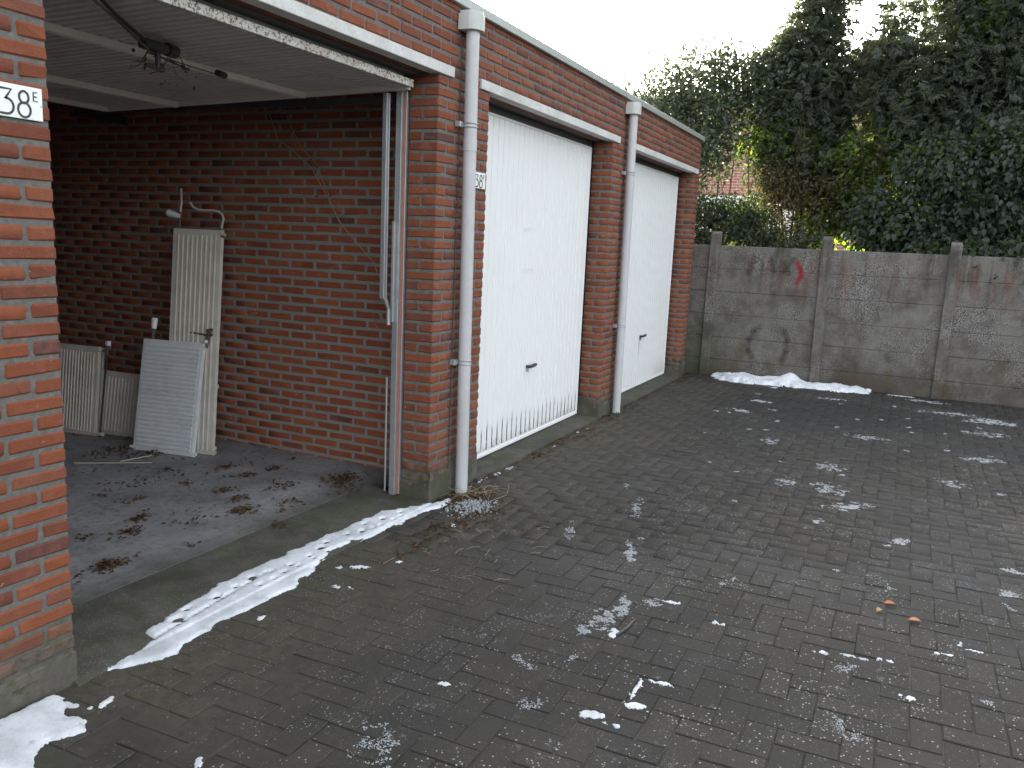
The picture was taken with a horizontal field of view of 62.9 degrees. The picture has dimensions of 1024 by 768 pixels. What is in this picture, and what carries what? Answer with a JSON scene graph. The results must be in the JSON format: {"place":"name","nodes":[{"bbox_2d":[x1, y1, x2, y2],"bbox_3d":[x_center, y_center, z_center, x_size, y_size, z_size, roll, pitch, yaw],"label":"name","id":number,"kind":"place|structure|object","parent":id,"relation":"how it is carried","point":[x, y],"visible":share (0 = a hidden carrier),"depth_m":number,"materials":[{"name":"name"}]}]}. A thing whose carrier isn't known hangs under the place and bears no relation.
{"place":"outdoors","nodes":[
{"label":"outdoors","id":0,"kind":"place"},
{"bbox_2d":[20,372,1023,767],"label":"brick pavement","id":1,"kind":"structure","parent":0,"point":[316,668],"depth_m":3.71,"materials":[{"name":"grey brick"}]},
{"bbox_2d":[0,695,86,767],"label":"snow patch","id":2,"kind":"object","parent":1,"relation":"on","point":[27,733],"visible":1,"depth_m":2.71,"materials":[{"name":"white snow"}]},
{"bbox_2d":[107,498,451,670],"bbox_3d":[-0.997,0.877,4.263,0.324,0.039,2.546,7,11,25],"label":"snow strip","id":3,"kind":"object","parent":1,"relation":"on","point":[169,642],"visible":1,"depth_m":3.83,"materials":[{"name":"white snow"}]},
{"bbox_2d":[92,460,555,589],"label":"dry stems","id":4,"kind":"object","parent":1,"relation":"on","point":[466,495],"visible":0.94,"depth_m":5.29,"materials":[{"name":"brown plant"}]},
{"bbox_2d":[435,497,497,518],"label":"ice crumbs","id":5,"kind":"object","parent":1,"relation":"on","point":[478,507],"visible":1,"depth_m":5.15,"materials":[{"name":"white ice"}]},
{"bbox_2d":[65,387,982,767],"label":"snow scraps","id":6,"kind":"object","parent":1,"relation":"on","point":[583,713],"visible":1,"depth_m":3.15,"materials":[{"name":"white snow"}]},
{"bbox_2d":[387,377,688,558],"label":"dirt litter","id":7,"kind":"object","parent":1,"relation":"on","point":[453,502],"visible":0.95,"depth_m":5.27,"materials":[{"name":"brown plant"}]},
{"bbox_2d":[616,619,635,635],"bbox_3d":[0.499,1.053,3.632,0.018,0.014,0.187,9,12,33],"label":"twig","id":8,"kind":"object","parent":1,"relation":"on","point":[624,629],"visible":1,"depth_m":3.61,"materials":[{"name":"wood"}]},
{"bbox_2d":[347,386,1023,767],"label":"frozen slush","id":9,"kind":"object","parent":1,"relation":"on","point":[629,552],"visible":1,"depth_m":4.43,"materials":[{"name":"white ice"}]},
{"bbox_2d":[711,372,870,393],"bbox_3d":[3.453,-0.049,10.518,1.950,0.171,0.494,7,11,25],"label":"snow pile","id":10,"kind":"object","parent":1,"relation":"on","point":[791,380],"visible":1,"depth_m":10.47,"materials":[{"name":"white snow"}]},
{"bbox_2d":[908,617,920,621],"bbox_3d":[1.835,1.077,3.828,0.064,0.015,0.033,7,11,25],"label":"fallen leaf","id":11,"kind":"object","parent":1,"relation":"on","point":[914,618],"visible":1,"depth_m":3.83,"materials":[{"name":"orange plant"}]},
{"bbox_2d":[472,0,944,102],"label":"sky","id":12,"kind":"structure","parent":0,"point":[603,36],"materials":[{"name":"white"}]},
{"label":"ground","id":13,"kind":"structure","parent":0,"visible":0},
{"bbox_2d":[0,0,704,718],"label":"garage row","id":14,"kind":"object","parent":13,"relation":"on","point":[552,154],"visible":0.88,"depth_m":5.02,"materials":[{"name":"brick"}]},
{"bbox_2d":[0,81,42,121],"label":"number sign","id":15,"kind":"object","parent":14,"relation":"attached to","point":[20,101],"visible":1,"depth_m":2.60,"materials":[{"name":"ceramic"}]},
{"bbox_2d":[59,341,110,436],"bbox_3d":[-3.261,0.018,6.370,0.518,0.725,0.087,5,3,17],"label":"radiator","id":16,"kind":"object","parent":14,"relation":"on","point":[82,373],"visible":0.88,"depth_m":6.34,"materials":[{"name":"beige metal"}]},
{"bbox_2d":[74,462,151,463],"bbox_3d":[-2.672,0.528,5.621,0.488,0.008,0.012,1,10,-10],"label":"wood strip","id":17,"kind":"object","parent":14,"relation":"on","point":[106,462],"visible":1,"depth_m":5.60,"materials":[{"name":"brown wood"}]},
{"bbox_2d":[101,370,139,437],"bbox_3d":[-2.979,0.151,6.393,0.624,0.483,0.081,6,1,21],"label":"radiator","id":18,"kind":"object","parent":14,"relation":"on","point":[120,403],"visible":0.38,"depth_m":6.35,"materials":[{"name":"beige metal"}]},
{"bbox_2d":[120,455,151,461],"bbox_3d":[-2.582,0.510,5.754,0.012,0.008,0.226,10,12,37],"label":"wood strip","id":19,"kind":"object","parent":14,"relation":"on","point":[135,458],"visible":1,"depth_m":5.74,"materials":[{"name":"brown wood"}]},
{"bbox_2d":[93,0,196,94],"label":"dead ivy","id":20,"kind":"object","parent":14,"relation":"attached to","point":[167,59],"visible":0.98,"depth_m":3.76,"materials":[{"name":"brown plant"}]},
{"bbox_2d":[129,318,212,456],"bbox_3d":[-2.411,0.018,5.935,0.590,0.953,0.055,5,-1,15],"label":"radiator","id":21,"kind":"object","parent":14,"relation":"on","point":[169,397],"visible":1,"depth_m":5.92,"materials":[{"name":"white metal"}]},
{"bbox_2d":[166,188,225,454],"bbox_3d":[-2.262,-0.438,5.915,0.451,1.861,0.052,5,4,12],"label":"radiator","id":22,"kind":"object","parent":14,"relation":"on","point":[196,278],"visible":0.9,"depth_m":5.90,"materials":[{"name":"beige metal"}]},
{"bbox_2d":[66,433,368,588],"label":"leaf litter","id":23,"kind":"object","parent":14,"relation":"on","point":[340,481],"visible":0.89,"depth_m":5.05,"materials":[{"name":"brown plant"}]},
{"bbox_2d":[42,0,413,494],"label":"open garage door","id":24,"kind":"structure","parent":14,"relation":"in","point":[238,61],"depth_m":4.63,"materials":[{"name":"white paint"}]},
{"bbox_2d":[47,76,410,469],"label":"partition wall","id":25,"kind":"structure","parent":14,"relation":"on","point":[305,347],"depth_m":6.05,"materials":[{"name":"brick"}]},
{"bbox_2d":[264,108,378,275],"bbox_3d":[-1.301,-1.343,5.599,1.064,1.183,0.125,7,11,25],"label":"dry creeper","id":26,"kind":"object","parent":25,"relation":"attached to","point":[311,163],"visible":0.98,"depth_m":5.60,"materials":[{"name":"brown plant"}]},
{"bbox_2d":[450,9,484,494],"bbox_3d":[-0.286,-0.731,5.192,0.126,2.963,0.171,7,11,25],"label":"downpipe","id":27,"kind":"object","parent":14,"relation":"attached to","point":[471,23],"visible":0.99,"depth_m":5.14,"materials":[{"name":"grey plastic"}]},
{"bbox_2d":[476,172,485,188],"bbox_3d":[-0.212,-1.297,5.340,0.007,0.100,0.185,7,11,25],"label":"number sign","id":28,"kind":"object","parent":14,"relation":"attached to","point":[480,180],"visible":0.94,"depth_m":5.36,"materials":[{"name":"ceramic"}]},
{"bbox_2d":[476,105,591,458],"bbox_3d":[0.162,-0.804,6.767,0.153,2.524,2.480,7,11,25],"label":"garage door","id":29,"kind":"structure","parent":14,"relation":"in","point":[537,192],"depth_m":6.71,"materials":[{"name":"white paint"}]},
{"bbox_2d":[612,102,641,412],"bbox_3d":[1.081,-1.153,8.055,0.126,2.973,0.171,7,11,25],"label":"downpipe","id":30,"kind":"object","parent":14,"relation":"attached to","point":[633,110],"visible":0.99,"depth_m":8.02,"materials":[{"name":"grey plastic"}]},
{"bbox_2d":[621,158,678,392],"bbox_3d":[1.504,-1.224,9.574,0.153,2.524,2.500,7,11,25],"label":"garage door","id":31,"kind":"structure","parent":14,"relation":"in","point":[655,192],"depth_m":9.74,"materials":[{"name":"white paint"}]},
{"bbox_2d":[606,24,800,198],"bbox_3d":[2.207,-3.010,13.165,4.668,4.975,2.344,7,11,25],"label":"laurel tree","id":32,"kind":"object","parent":13,"relation":"on","point":[683,104],"visible":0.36,"depth_m":12.21,"materials":[{"name":"green plant"}]},
{"bbox_2d":[694,184,834,249],"bbox_3d":[2.422,-2.294,12.776,2.644,3.709,4.492,-2,11,-24],"label":"holly bush","id":33,"kind":"object","parent":13,"relation":"on","point":[734,228],"visible":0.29,"depth_m":11.62,"materials":[{"name":"green plant"}]},
{"bbox_2d":[640,40,905,250],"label":"brick house","id":34,"kind":"structure","parent":13,"relation":"on","point":[734,183],"depth_m":24.87,"materials":[{"name":"red brick"}]},
{"bbox_2d":[737,0,884,231],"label":"cypress tree","id":35,"kind":"object","parent":13,"relation":"on","point":[818,90],"visible":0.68,"depth_m":11.80,"materials":[{"name":"green plant"}]},
{"bbox_2d":[712,125,909,249],"bbox_3d":[4.186,-1.995,11.935,2.981,3.563,1.341,7,11,25],"label":"brown thicket","id":36,"kind":"object","parent":13,"relation":"on","point":[794,203],"visible":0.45,"depth_m":11.63,"materials":[{"name":"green plant"}]},
{"bbox_2d":[684,231,1023,407],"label":"concrete fence","id":37,"kind":"object","parent":13,"relation":"on","point":[950,326],"visible":0.62,"depth_m":10.31,"materials":[{"name":"grey concrete"}]},
{"bbox_2d":[728,0,1022,250],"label":"climbing ivy","id":38,"kind":"object","parent":13,"relation":"on","point":[824,166],"visible":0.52,"depth_m":11.46,"materials":[{"name":"green plant"}]},
{"bbox_2d":[839,114,948,246],"bbox_3d":[11.255,-2.485,13.154,11.756,6.174,3.393,6,10,20],"label":"hedge","id":39,"kind":"object","parent":13,"relation":"on","point":[840,244],"depth_m":14.92,"materials":[{"name":"green plant"}]},
{"bbox_2d":[834,100,1023,279],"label":"ivy bush","id":40,"kind":"object","parent":13,"relation":"on","point":[979,194],"visible":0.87,"depth_m":10.23,"materials":[{"name":"green plant"}]},
{"bbox_2d":[844,0,1023,176],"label":"cypress tree","id":41,"kind":"object","parent":13,"relation":"on","point":[947,85],"visible":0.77,"depth_m":10.76,"materials":[{"name":"green plant"}]}
]}

